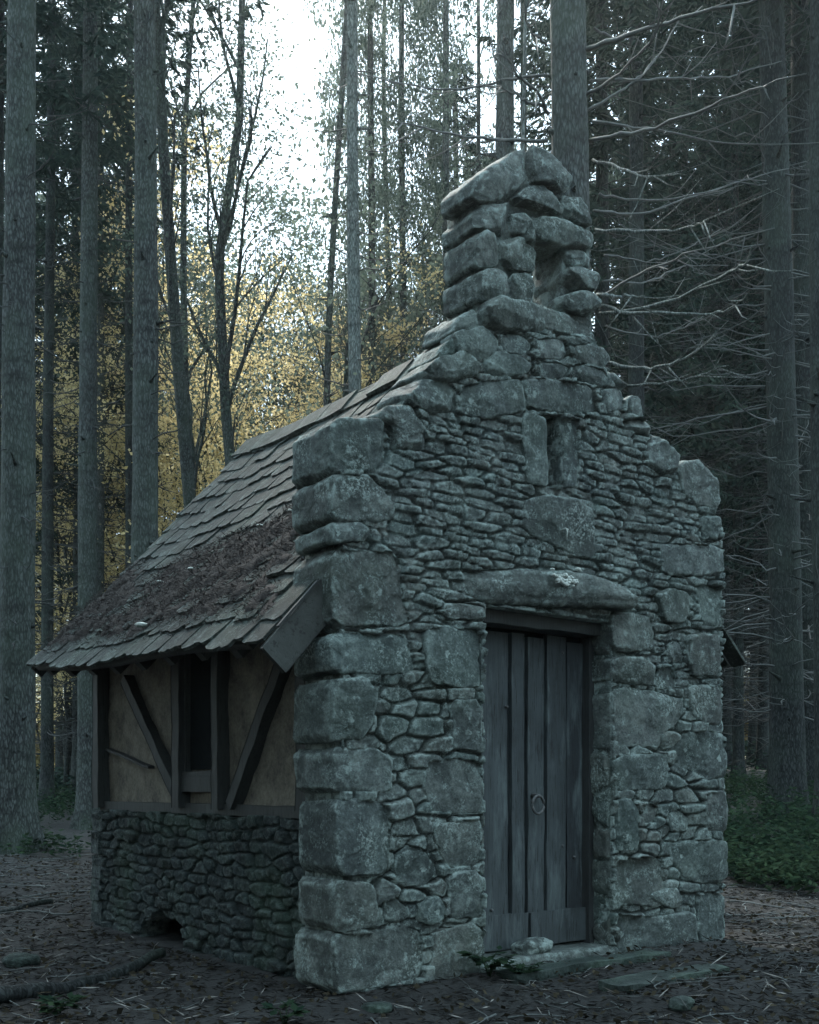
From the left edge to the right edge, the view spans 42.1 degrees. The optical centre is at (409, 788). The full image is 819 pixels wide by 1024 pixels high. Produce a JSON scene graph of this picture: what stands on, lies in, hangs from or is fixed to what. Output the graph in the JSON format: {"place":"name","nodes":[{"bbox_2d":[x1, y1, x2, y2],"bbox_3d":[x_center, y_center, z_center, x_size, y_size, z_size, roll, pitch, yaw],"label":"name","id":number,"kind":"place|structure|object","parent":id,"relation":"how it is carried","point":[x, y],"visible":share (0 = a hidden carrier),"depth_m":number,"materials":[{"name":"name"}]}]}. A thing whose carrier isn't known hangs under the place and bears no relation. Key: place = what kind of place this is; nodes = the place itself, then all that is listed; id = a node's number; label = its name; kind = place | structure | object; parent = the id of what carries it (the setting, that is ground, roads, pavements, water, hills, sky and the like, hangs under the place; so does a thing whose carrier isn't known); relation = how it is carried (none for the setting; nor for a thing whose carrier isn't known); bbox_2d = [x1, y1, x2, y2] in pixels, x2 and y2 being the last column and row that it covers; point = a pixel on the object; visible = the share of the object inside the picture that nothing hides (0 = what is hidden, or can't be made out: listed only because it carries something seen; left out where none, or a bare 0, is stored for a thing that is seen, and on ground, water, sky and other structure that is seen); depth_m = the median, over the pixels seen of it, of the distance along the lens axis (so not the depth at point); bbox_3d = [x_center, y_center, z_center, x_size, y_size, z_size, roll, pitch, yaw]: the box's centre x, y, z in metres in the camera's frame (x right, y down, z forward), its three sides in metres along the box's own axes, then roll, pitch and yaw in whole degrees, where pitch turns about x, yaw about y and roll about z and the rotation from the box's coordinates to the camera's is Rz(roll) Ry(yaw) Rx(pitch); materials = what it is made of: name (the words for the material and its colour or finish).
{"place":"outdoors","nodes":[
{"label":"outdoors","id":0,"kind":"place"},
{"bbox_2d":[4,0,755,758],"label":"sky","id":1,"kind":"structure","parent":0,"point":[300,35],"materials":[{"name":"white"}]},
{"bbox_2d":[0,763,818,1023],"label":"ground","id":2,"kind":"structure","parent":0,"point":[173,938],"depth_m":5.60,"materials":[{"name":"brown soil"}]},
{"bbox_2d":[2,952,40,967],"bbox_3d":[-2.300,1.022,6.303,0.225,0.102,0.156,0,0,-43],"label":"stone","id":3,"kind":"object","parent":2,"relation":"on","point":[17,960],"visible":0.76,"depth_m":6.25,"materials":[{"name":"grey stone"}]},
{"bbox_2d":[0,898,52,914],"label":"fallen branch","id":4,"kind":"object","parent":2,"relation":"on","point":[36,903],"visible":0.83,"depth_m":8.63,"materials":[{"name":"wood"}]},
{"bbox_2d":[2,14,72,740],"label":"spruce tree","id":5,"kind":"object","parent":2,"relation":"on","point":[5,57],"visible":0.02,"depth_m":33.29,"materials":[{"name":"green plant"}]},
{"bbox_2d":[2,124,78,749],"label":"spruce tree","id":6,"kind":"object","parent":2,"relation":"on","point":[38,539],"visible":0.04,"depth_m":26.38,"materials":[{"name":"green plant"}]},
{"bbox_2d":[0,780,99,857],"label":"undergrowth","id":7,"kind":"object","parent":2,"relation":"on","point":[60,800],"visible":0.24,"depth_m":16.49,"materials":[{"name":"green plant"}]},
{"bbox_2d":[35,310,66,773],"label":"spruce tree","id":8,"kind":"object","parent":2,"relation":"on","point":[59,762],"visible":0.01,"depth_m":47.74,"materials":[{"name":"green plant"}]},
{"bbox_2d":[35,182,66,753],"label":"spruce tree","id":9,"kind":"object","parent":2,"relation":"on","point":[39,498],"depth_m":40.64,"materials":[{"name":"green plant"}]},
{"bbox_2d":[35,485,68,746],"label":"autumn tree","id":10,"kind":"object","parent":2,"relation":"on","point":[54,680],"visible":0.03,"depth_m":41.60,"materials":[{"name":"yellow plant"}]},
{"bbox_2d":[35,992,86,1017],"bbox_3d":[-1.611,1.008,4.885,0.254,0.128,0.239,0,0,0],"label":"plant","id":11,"kind":"object","parent":2,"relation":"on","point":[48,1000],"visible":0.83,"depth_m":4.88,"materials":[{"name":"green plant"}]},
{"bbox_2d":[0,0,132,854],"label":"spruce tree","id":12,"kind":"object","parent":2,"relation":"on","point":[19,813],"visible":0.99,"depth_m":13.72,"materials":[{"name":"brown plant"}]},
{"bbox_2d":[35,333,124,723],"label":"autumn tree","id":13,"kind":"object","parent":2,"relation":"on","point":[55,556],"visible":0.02,"depth_m":31.95,"materials":[{"name":"yellow plant"}]},
{"bbox_2d":[4,0,160,787],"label":"spruce tree","id":14,"kind":"object","parent":2,"relation":"on","point":[39,363],"visible":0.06,"depth_m":33.88,"materials":[{"name":"green plant"}]},
{"bbox_2d":[0,0,172,648],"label":"spruce tree","id":15,"kind":"object","parent":2,"relation":"on","point":[45,146],"visible":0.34,"depth_m":19.05,"materials":[{"name":"green plant"}]},
{"bbox_2d":[2,0,175,810],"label":"spruce tree","id":16,"kind":"object","parent":2,"relation":"on","point":[46,764],"visible":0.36,"depth_m":23.92,"materials":[{"name":"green plant"}]},
{"bbox_2d":[35,275,167,798],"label":"autumn tree","id":17,"kind":"object","parent":2,"relation":"on","point":[68,746],"visible":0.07,"depth_m":29.83,"materials":[{"name":"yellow plant"}]},
{"bbox_2d":[35,372,174,643],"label":"autumn tree","id":18,"kind":"object","parent":2,"relation":"on","point":[60,524],"visible":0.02,"depth_m":35.15,"materials":[{"name":"yellow plant"}]},
{"bbox_2d":[35,227,176,759],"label":"broadleaf tree","id":19,"kind":"object","parent":2,"relation":"on","point":[63,728],"depth_m":43.71,"materials":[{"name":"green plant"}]},
{"bbox_2d":[2,0,211,798],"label":"spruce tree","id":20,"kind":"object","parent":2,"relation":"on","point":[41,208],"visible":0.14,"depth_m":28.89,"materials":[{"name":"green plant"}]},
{"bbox_2d":[41,102,175,746],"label":"spruce tree","id":21,"kind":"object","parent":2,"relation":"on","point":[122,172],"visible":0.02,"depth_m":36.25,"materials":[{"name":"green plant"}]},
{"bbox_2d":[2,0,217,758],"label":"spruce tree","id":22,"kind":"object","parent":2,"relation":"on","point":[100,524],"visible":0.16,"depth_m":26.91,"materials":[{"name":"green plant"}]},
{"bbox_2d":[4,0,245,583],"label":"spruce tree","id":23,"kind":"object","parent":2,"relation":"on","point":[128,376],"visible":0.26,"depth_m":24.91,"materials":[{"name":"grey plant"}]},
{"bbox_2d":[0,0,270,829],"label":"spruce tree","id":24,"kind":"object","parent":2,"relation":"on","point":[89,150],"visible":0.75,"depth_m":18.86,"materials":[{"name":"brown plant"}]},
{"bbox_2d":[35,233,240,581],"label":"broadleaf tree","id":25,"kind":"object","parent":2,"relation":"on","point":[124,352],"visible":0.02,"depth_m":37.21,"materials":[{"name":"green plant"}]},
{"bbox_2d":[65,376,220,587],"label":"autumn tree","id":26,"kind":"object","parent":2,"relation":"on","point":[160,460],"visible":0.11,"depth_m":28.50,"materials":[{"name":"yellow plant"}]},
{"bbox_2d":[51,0,237,596],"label":"spruce tree","id":27,"kind":"object","parent":2,"relation":"on","point":[144,534],"visible":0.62,"depth_m":15.37,"materials":[{"name":"grey plant"}]},
{"bbox_2d":[36,201,275,575],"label":"broadleaf tree","id":28,"kind":"object","parent":2,"relation":"on","point":[195,381],"visible":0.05,"depth_m":36.79,"materials":[{"name":"green plant"}]},
{"bbox_2d":[35,245,280,718],"bbox_3d":[-8.705,-6.708,28.101,10.426,14.442,8.518,0,0,26],"label":"autumn tree","id":29,"kind":"object","parent":2,"relation":"on","point":[107,440],"visible":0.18,"depth_m":27.62,"materials":[{"name":"yellow plant"}]},
{"bbox_2d":[37,295,287,715],"bbox_3d":[-8.697,-7.215,32.463,10.948,15.164,8.944,0,0,-10],"label":"autumn tree","id":30,"kind":"object","parent":2,"relation":"on","point":[272,392],"visible":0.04,"depth_m":32.71,"materials":[{"name":"yellow plant"}]},
{"bbox_2d":[66,303,281,527],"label":"broadleaf tree","id":31,"kind":"object","parent":2,"relation":"on","point":[200,389],"depth_m":43.27,"materials":[{"name":"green plant"}]},
{"bbox_2d":[3,85,362,512],"bbox_3d":[-6.360,-11.244,35.913,12.522,23.212,12.032,0,0,1],"label":"broadleaf tree","id":32,"kind":"object","parent":2,"relation":"on","point":[207,253],"visible":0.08,"depth_m":34.68,"materials":[{"name":"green plant"}]},
{"bbox_2d":[35,85,339,574],"bbox_3d":[-6.159,-7.332,27.106,9.399,15.936,11.505,0,0,6],"label":"autumn tree","id":33,"kind":"object","parent":2,"relation":"on","point":[174,483],"visible":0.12,"depth_m":26.04,"materials":[{"name":"yellow plant"}]},
{"bbox_2d":[36,239,345,580],"bbox_3d":[-6.694,-7.387,31.731,9.212,15.619,11.276,0,0,-29],"label":"autumn tree","id":34,"kind":"object","parent":2,"relation":"on","point":[306,288],"visible":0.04,"depth_m":29.45,"materials":[{"name":"yellow plant"}]},
{"bbox_2d":[104,375,290,581],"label":"autumn tree","id":35,"kind":"object","parent":2,"relation":"on","point":[216,434],"visible":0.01,"depth_m":32.26,"materials":[{"name":"yellow plant"}]},
{"bbox_2d":[35,287,387,489],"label":"autumn tree","id":36,"kind":"object","parent":2,"relation":"on","point":[221,446],"visible":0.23,"depth_m":25.82,"materials":[{"name":"yellow plant"}]},
{"bbox_2d":[109,351,322,480],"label":"autumn tree","id":37,"kind":"object","parent":2,"relation":"on","point":[300,399],"visible":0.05,"depth_m":30.41,"materials":[{"name":"yellow plant"}]},
{"bbox_2d":[109,0,338,465],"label":"broadleaf tree","id":38,"kind":"object","parent":2,"relation":"on","point":[226,215],"visible":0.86,"depth_m":20.64,"materials":[{"name":"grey plant"}]},
{"bbox_2d":[68,0,385,507],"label":"broadleaf tree","id":39,"kind":"object","parent":2,"relation":"on","point":[189,452],"visible":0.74,"depth_m":19.74,"materials":[{"name":"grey plant"}]},
{"bbox_2d":[158,141,317,527],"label":"broadleaf tree","id":40,"kind":"object","parent":2,"relation":"on","point":[235,240],"visible":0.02,"depth_m":36.87,"materials":[{"name":"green plant"}]},
{"bbox_2d":[158,330,331,536],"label":"autumn tree","id":41,"kind":"object","parent":2,"relation":"on","point":[252,410],"visible":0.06,"depth_m":28.03,"materials":[{"name":"yellow plant"}]},
{"bbox_2d":[159,206,335,521],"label":"broadleaf tree","id":42,"kind":"object","parent":2,"relation":"on","point":[232,264],"visible":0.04,"depth_m":38.42,"materials":[{"name":"yellow plant"}]},
{"bbox_2d":[260,999,310,1023],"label":"plant","id":43,"kind":"object","parent":2,"relation":"on","point":[298,1011],"visible":1,"depth_m":4.70,"materials":[{"name":"plant"}]},
{"bbox_2d":[164,172,416,506],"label":"broadleaf tree","id":44,"kind":"object","parent":2,"relation":"on","point":[308,214],"visible":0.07,"depth_m":33.83,"materials":[{"name":"yellow plant"}]},
{"bbox_2d":[318,0,346,406],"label":"spruce tree","id":45,"kind":"object","parent":2,"relation":"on","point":[329,309],"visible":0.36,"depth_m":20.05,"materials":[{"name":"grey plant"}]},
{"bbox_2d":[232,181,438,413],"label":"broadleaf tree","id":46,"kind":"object","parent":2,"relation":"on","point":[273,366],"visible":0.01,"depth_m":33.46,"materials":[{"name":"yellow plant"}]},
{"bbox_2d":[240,245,442,438],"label":"broadleaf tree","id":47,"kind":"object","parent":2,"relation":"on","point":[273,312],"visible":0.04,"depth_m":38.47,"materials":[{"name":"yellow plant"}]},
{"bbox_2d":[266,0,428,403],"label":"spruce tree","id":48,"kind":"object","parent":2,"relation":"on","point":[353,359],"visible":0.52,"depth_m":17.92,"materials":[{"name":"grey plant"}]},
{"bbox_2d":[273,1,442,421],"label":"broadleaf tree","id":49,"kind":"object","parent":2,"relation":"on","point":[378,244],"visible":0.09,"depth_m":29.58,"materials":[{"name":"green plant"}]},
{"bbox_2d":[287,213,444,420],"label":"autumn tree","id":50,"kind":"object","parent":2,"relation":"on","point":[399,312],"visible":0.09,"depth_m":27.05,"materials":[{"name":"yellow plant"}]},
{"bbox_2d":[264,0,468,419],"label":"broadleaf tree","id":51,"kind":"object","parent":2,"relation":"on","point":[370,7],"visible":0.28,"depth_m":26.46,"materials":[{"name":"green plant"}]},
{"bbox_2d":[300,269,440,370],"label":"broadleaf tree","id":52,"kind":"object","parent":2,"relation":"on","point":[398,301],"depth_m":42.04,"materials":[{"name":"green plant"}]},
{"bbox_2d":[361,1001,392,1013],"bbox_3d":[-0.153,1.022,4.952,0.153,0.064,0.108,0,0,0],"label":"stone","id":53,"kind":"object","parent":2,"relation":"on","point":[375,1007],"visible":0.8,"depth_m":4.91,"materials":[{"name":"stone"}]},
{"bbox_2d":[26,145,746,994],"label":"stone cottage","id":54,"kind":"structure","parent":2,"relation":"on","point":[442,701],"depth_m":6.09,"materials":[{"name":"grey stone"}]},
{"bbox_2d":[35,465,304,657],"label":"roof litter","id":55,"kind":"object","parent":54,"relation":"on","point":[248,553],"visible":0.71,"depth_m":6.67,"materials":[{"name":"brown plant"}]},
{"bbox_2d":[181,653,210,791],"bbox_3d":[-1.285,-0.479,6.600,0.071,1.003,0.491,0,0,-37],"label":"window","id":56,"kind":"structure","parent":54,"relation":"in","point":[197,722],"depth_m":6.68,"materials":[{"name":"black glass"}]},
{"bbox_2d":[510,937,552,954],"bbox_3d":[0.707,0.898,6.052,0.251,0.113,0.156,0,0,-34],"label":"stone","id":57,"kind":"object","parent":54,"relation":"on","point":[531,946],"visible":0.8,"depth_m":5.99,"materials":[{"name":"grey stone"}]},
{"bbox_2d":[482,608,600,951],"bbox_3d":[0.715,-0.025,6.226,1.074,1.989,0.220,0,0,-37],"label":"door","id":58,"kind":"structure","parent":54,"relation":"in","point":[538,684],"depth_m":6.28,"materials":[{"name":"grey wood"}]},
{"bbox_2d":[35,656,749,777],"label":"thicket","id":59,"kind":"object","parent":2,"relation":"on","point":[38,756],"depth_m":52.11,"materials":[{"name":"green plant"}]},
{"bbox_2d":[296,0,490,388],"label":"broadleaf tree","id":60,"kind":"object","parent":2,"relation":"on","point":[400,60],"visible":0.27,"depth_m":28.27,"materials":[{"name":"green plant"}]},
{"bbox_2d":[203,36,596,455],"bbox_3d":[-0.465,-6.674,19.725,7.237,15.128,6.879,0,0,33],"label":"broadleaf tree","id":61,"kind":"object","parent":2,"relation":"on","point":[374,299],"visible":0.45,"depth_m":19.84,"materials":[{"name":"yellow plant"}]},
{"bbox_2d":[36,736,767,796],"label":"undergrowth","id":62,"kind":"object","parent":2,"relation":"on","point":[58,776],"visible":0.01,"depth_m":29.54,"materials":[{"name":"green plant"}]},
{"bbox_2d":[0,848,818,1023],"bbox_3d":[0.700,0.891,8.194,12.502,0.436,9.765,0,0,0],"label":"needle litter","id":63,"kind":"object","parent":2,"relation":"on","point":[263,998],"visible":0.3,"depth_m":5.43,"materials":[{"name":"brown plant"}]},
{"bbox_2d":[0,834,818,1023],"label":"fallen twigs","id":64,"kind":"object","parent":2,"relation":"on","point":[416,1005],"depth_m":5.76,"materials":[{"name":"brown wood"}]},
{"bbox_2d":[23,944,816,1023],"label":"dry stalks","id":65,"kind":"object","parent":2,"relation":"on","point":[558,1021],"visible":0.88,"depth_m":5.08,"materials":[{"name":"plant"}]},
{"bbox_2d":[339,0,516,388],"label":"broadleaf tree","id":66,"kind":"object","parent":2,"relation":"on","point":[445,10],"visible":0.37,"depth_m":26.19,"materials":[{"name":"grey plant"}]},
{"bbox_2d":[269,2,620,406],"bbox_3d":[0.697,-10.631,33.998,11.889,22.038,11.424,0,0,24],"label":"broadleaf tree","id":67,"kind":"object","parent":2,"relation":"on","point":[484,159],"visible":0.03,"depth_m":31.08,"materials":[{"name":"green plant"}]},
{"bbox_2d":[398,56,492,360],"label":"tree","id":68,"kind":"object","parent":2,"relation":"on","point":[469,146],"visible":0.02,"depth_m":31.82,"materials":[{"name":"green plant"}]},
{"bbox_2d":[413,0,544,358],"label":"broadleaf tree","id":69,"kind":"object","parent":2,"relation":"on","point":[478,120],"visible":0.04,"depth_m":31.00,"materials":[{"name":"green plant"}]},
{"bbox_2d":[457,946,517,976],"bbox_3d":[0.421,0.921,5.569,0.289,0.155,0.258,0,0,-29],"label":"plant","id":70,"kind":"object","parent":2,"relation":"on","point":[478,961],"visible":0.87,"depth_m":5.58,"materials":[{"name":"green plant"}]},
{"bbox_2d":[476,0,519,160],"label":"spruce tree","id":71,"kind":"object","parent":2,"relation":"on","point":[504,108],"visible":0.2,"depth_m":17.39,"materials":[{"name":"grey plant"}]},
{"bbox_2d":[501,960,544,973],"bbox_3d":[0.593,0.968,5.614,0.226,0.118,0.218,0,0,34],"label":"plant","id":72,"kind":"object","parent":2,"relation":"on","point":[521,967],"visible":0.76,"depth_m":5.59,"materials":[{"name":"plant"}]},
{"bbox_2d":[521,0,526,151],"bbox_3d":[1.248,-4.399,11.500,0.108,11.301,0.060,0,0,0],"label":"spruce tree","id":73,"kind":"object","parent":2,"relation":"on","point":[524,84],"visible":0.1,"depth_m":11.48,"materials":[{"name":"grey plant"}]},
{"bbox_2d":[417,0,672,367],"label":"broadleaf tree","id":74,"kind":"object","parent":2,"relation":"on","point":[459,51],"visible":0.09,"depth_m":25.92,"materials":[{"name":"green plant"}]},
{"bbox_2d":[495,949,670,984],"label":"stone slab","id":75,"kind":"structure","parent":2,"relation":"on","point":[580,964],"depth_m":5.84,"materials":[{"name":"grey stone"}]},
{"bbox_2d":[357,0,818,395],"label":"spruce tree","id":76,"kind":"object","parent":2,"relation":"on","point":[569,93],"visible":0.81,"depth_m":10.80,"materials":[{"name":"grey plant"}]},
{"bbox_2d":[496,0,728,366],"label":"spruce tree","id":77,"kind":"object","parent":2,"relation":"on","point":[667,116],"visible":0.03,"depth_m":27.84,"materials":[{"name":"green plant"}]},
{"bbox_2d":[466,0,759,460],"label":"spruce tree","id":78,"kind":"object","parent":2,"relation":"on","point":[635,111],"visible":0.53,"depth_m":18.43,"materials":[{"name":"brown plant"}]},
{"bbox_2d":[463,0,766,730],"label":"spruce tree","id":79,"kind":"object","parent":2,"relation":"on","point":[602,241],"visible":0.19,"depth_m":20.45,"materials":[{"name":"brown plant"}]},
{"bbox_2d":[590,72,698,456],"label":"spruce tree","id":80,"kind":"object","parent":2,"relation":"on","point":[611,267],"visible":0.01,"depth_m":35.19,"materials":[{"name":"green plant"}]},
{"bbox_2d":[591,57,732,694],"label":"spruce tree","id":81,"kind":"object","parent":2,"relation":"on","point":[617,268],"visible":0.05,"depth_m":30.16,"materials":[{"name":"green plant"}]},
{"bbox_2d":[598,963,729,993],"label":"stone slab","id":82,"kind":"structure","parent":2,"relation":"on","point":[627,983],"depth_m":5.51,"materials":[{"name":"grey stone"}]},
{"bbox_2d":[590,1,768,746],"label":"spruce tree","id":83,"kind":"object","parent":2,"relation":"on","point":[673,216],"visible":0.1,"depth_m":29.31,"materials":[{"name":"green plant"}]},
{"bbox_2d":[668,995,694,1011],"bbox_3d":[1.251,0.996,4.898,0.119,0.076,0.169,0,0,16],"label":"stone","id":84,"kind":"object","parent":2,"relation":"on","point":[676,1004],"visible":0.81,"depth_m":4.84,"materials":[{"name":"stone"}]},
{"bbox_2d":[617,18,758,730],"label":"spruce tree","id":85,"kind":"object","parent":2,"relation":"on","point":[689,155],"visible":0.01,"depth_m":33.89,"materials":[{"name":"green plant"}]},
{"bbox_2d":[610,0,768,709],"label":"spruce tree","id":86,"kind":"object","parent":2,"relation":"on","point":[684,158],"visible":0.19,"depth_m":29.77,"materials":[{"name":"green plant"}]},
{"bbox_2d":[608,0,791,780],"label":"spruce tree","id":87,"kind":"object","parent":2,"relation":"on","point":[738,740],"visible":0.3,"depth_m":25.91,"materials":[{"name":"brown plant"}]},
{"bbox_2d":[655,48,751,745],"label":"spruce tree","id":88,"kind":"object","parent":2,"relation":"on","point":[730,581],"visible":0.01,"depth_m":38.42,"materials":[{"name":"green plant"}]},
{"bbox_2d":[590,0,818,824],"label":"spruce tree","id":89,"kind":"object","parent":2,"relation":"on","point":[786,755],"visible":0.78,"depth_m":15.82,"materials":[{"name":"brown plant"}]},
{"bbox_2d":[661,111,758,734],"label":"spruce tree","id":90,"kind":"object","parent":2,"relation":"on","point":[717,514],"visible":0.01,"depth_m":35.50,"materials":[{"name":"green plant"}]},
{"bbox_2d":[645,3,791,766],"bbox_3d":[9.144,-13.483,30.317,6.633,26.805,7.425,0,0,-13],"label":"spruce tree","id":91,"kind":"object","parent":2,"relation":"on","point":[726,693],"visible":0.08,"depth_m":30.10,"materials":[{"name":"green plant"}]},
{"bbox_2d":[649,1,791,776],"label":"spruce tree","id":92,"kind":"object","parent":2,"relation":"on","point":[726,149],"visible":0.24,"depth_m":25.59,"materials":[{"name":"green plant"}]},
{"bbox_2d":[694,48,758,762],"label":"spruce tree","id":93,"kind":"object","parent":2,"relation":"on","point":[752,732],"visible":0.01,"depth_m":36.88,"materials":[{"name":"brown plant"}]},
{"bbox_2d":[664,20,791,769],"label":"spruce tree","id":94,"kind":"object","parent":2,"relation":"on","point":[762,734],"visible":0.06,"depth_m":30.26,"materials":[{"name":"brown plant"}]},
{"bbox_2d":[704,461,751,728],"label":"spruce tree","id":95,"kind":"object","parent":2,"relation":"on","point":[745,597],"depth_m":39.75,"materials":[{"name":"green plant"}]},
{"bbox_2d":[643,0,814,801],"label":"spruce tree","id":96,"kind":"object","parent":2,"relation":"on","point":[799,154],"visible":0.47,"depth_m":17.86,"materials":[{"name":"brown plant"}]},
{"bbox_2d":[687,2,791,730],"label":"spruce tree","id":97,"kind":"object","parent":2,"relation":"on","point":[763,391],"visible":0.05,"depth_m":25.80,"materials":[{"name":"green plant"}]},
{"bbox_2d":[745,344,768,715],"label":"spruce tree","id":98,"kind":"object","parent":2,"relation":"on","point":[761,485],"visible":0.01,"depth_m":25.71,"materials":[{"name":"green plant"}]},
{"bbox_2d":[723,765,818,894],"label":"undergrowth","id":99,"kind":"object","parent":2,"relation":"on","point":[767,861],"visible":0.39,"depth_m":12.14,"materials":[{"name":"green plant"}]},
{"bbox_2d":[788,0,818,835],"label":"spruce tree","id":100,"kind":"object","parent":2,"relation":"on","point":[813,336],"visible":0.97,"depth_m":14.45,"materials":[{"name":"brown plant"}]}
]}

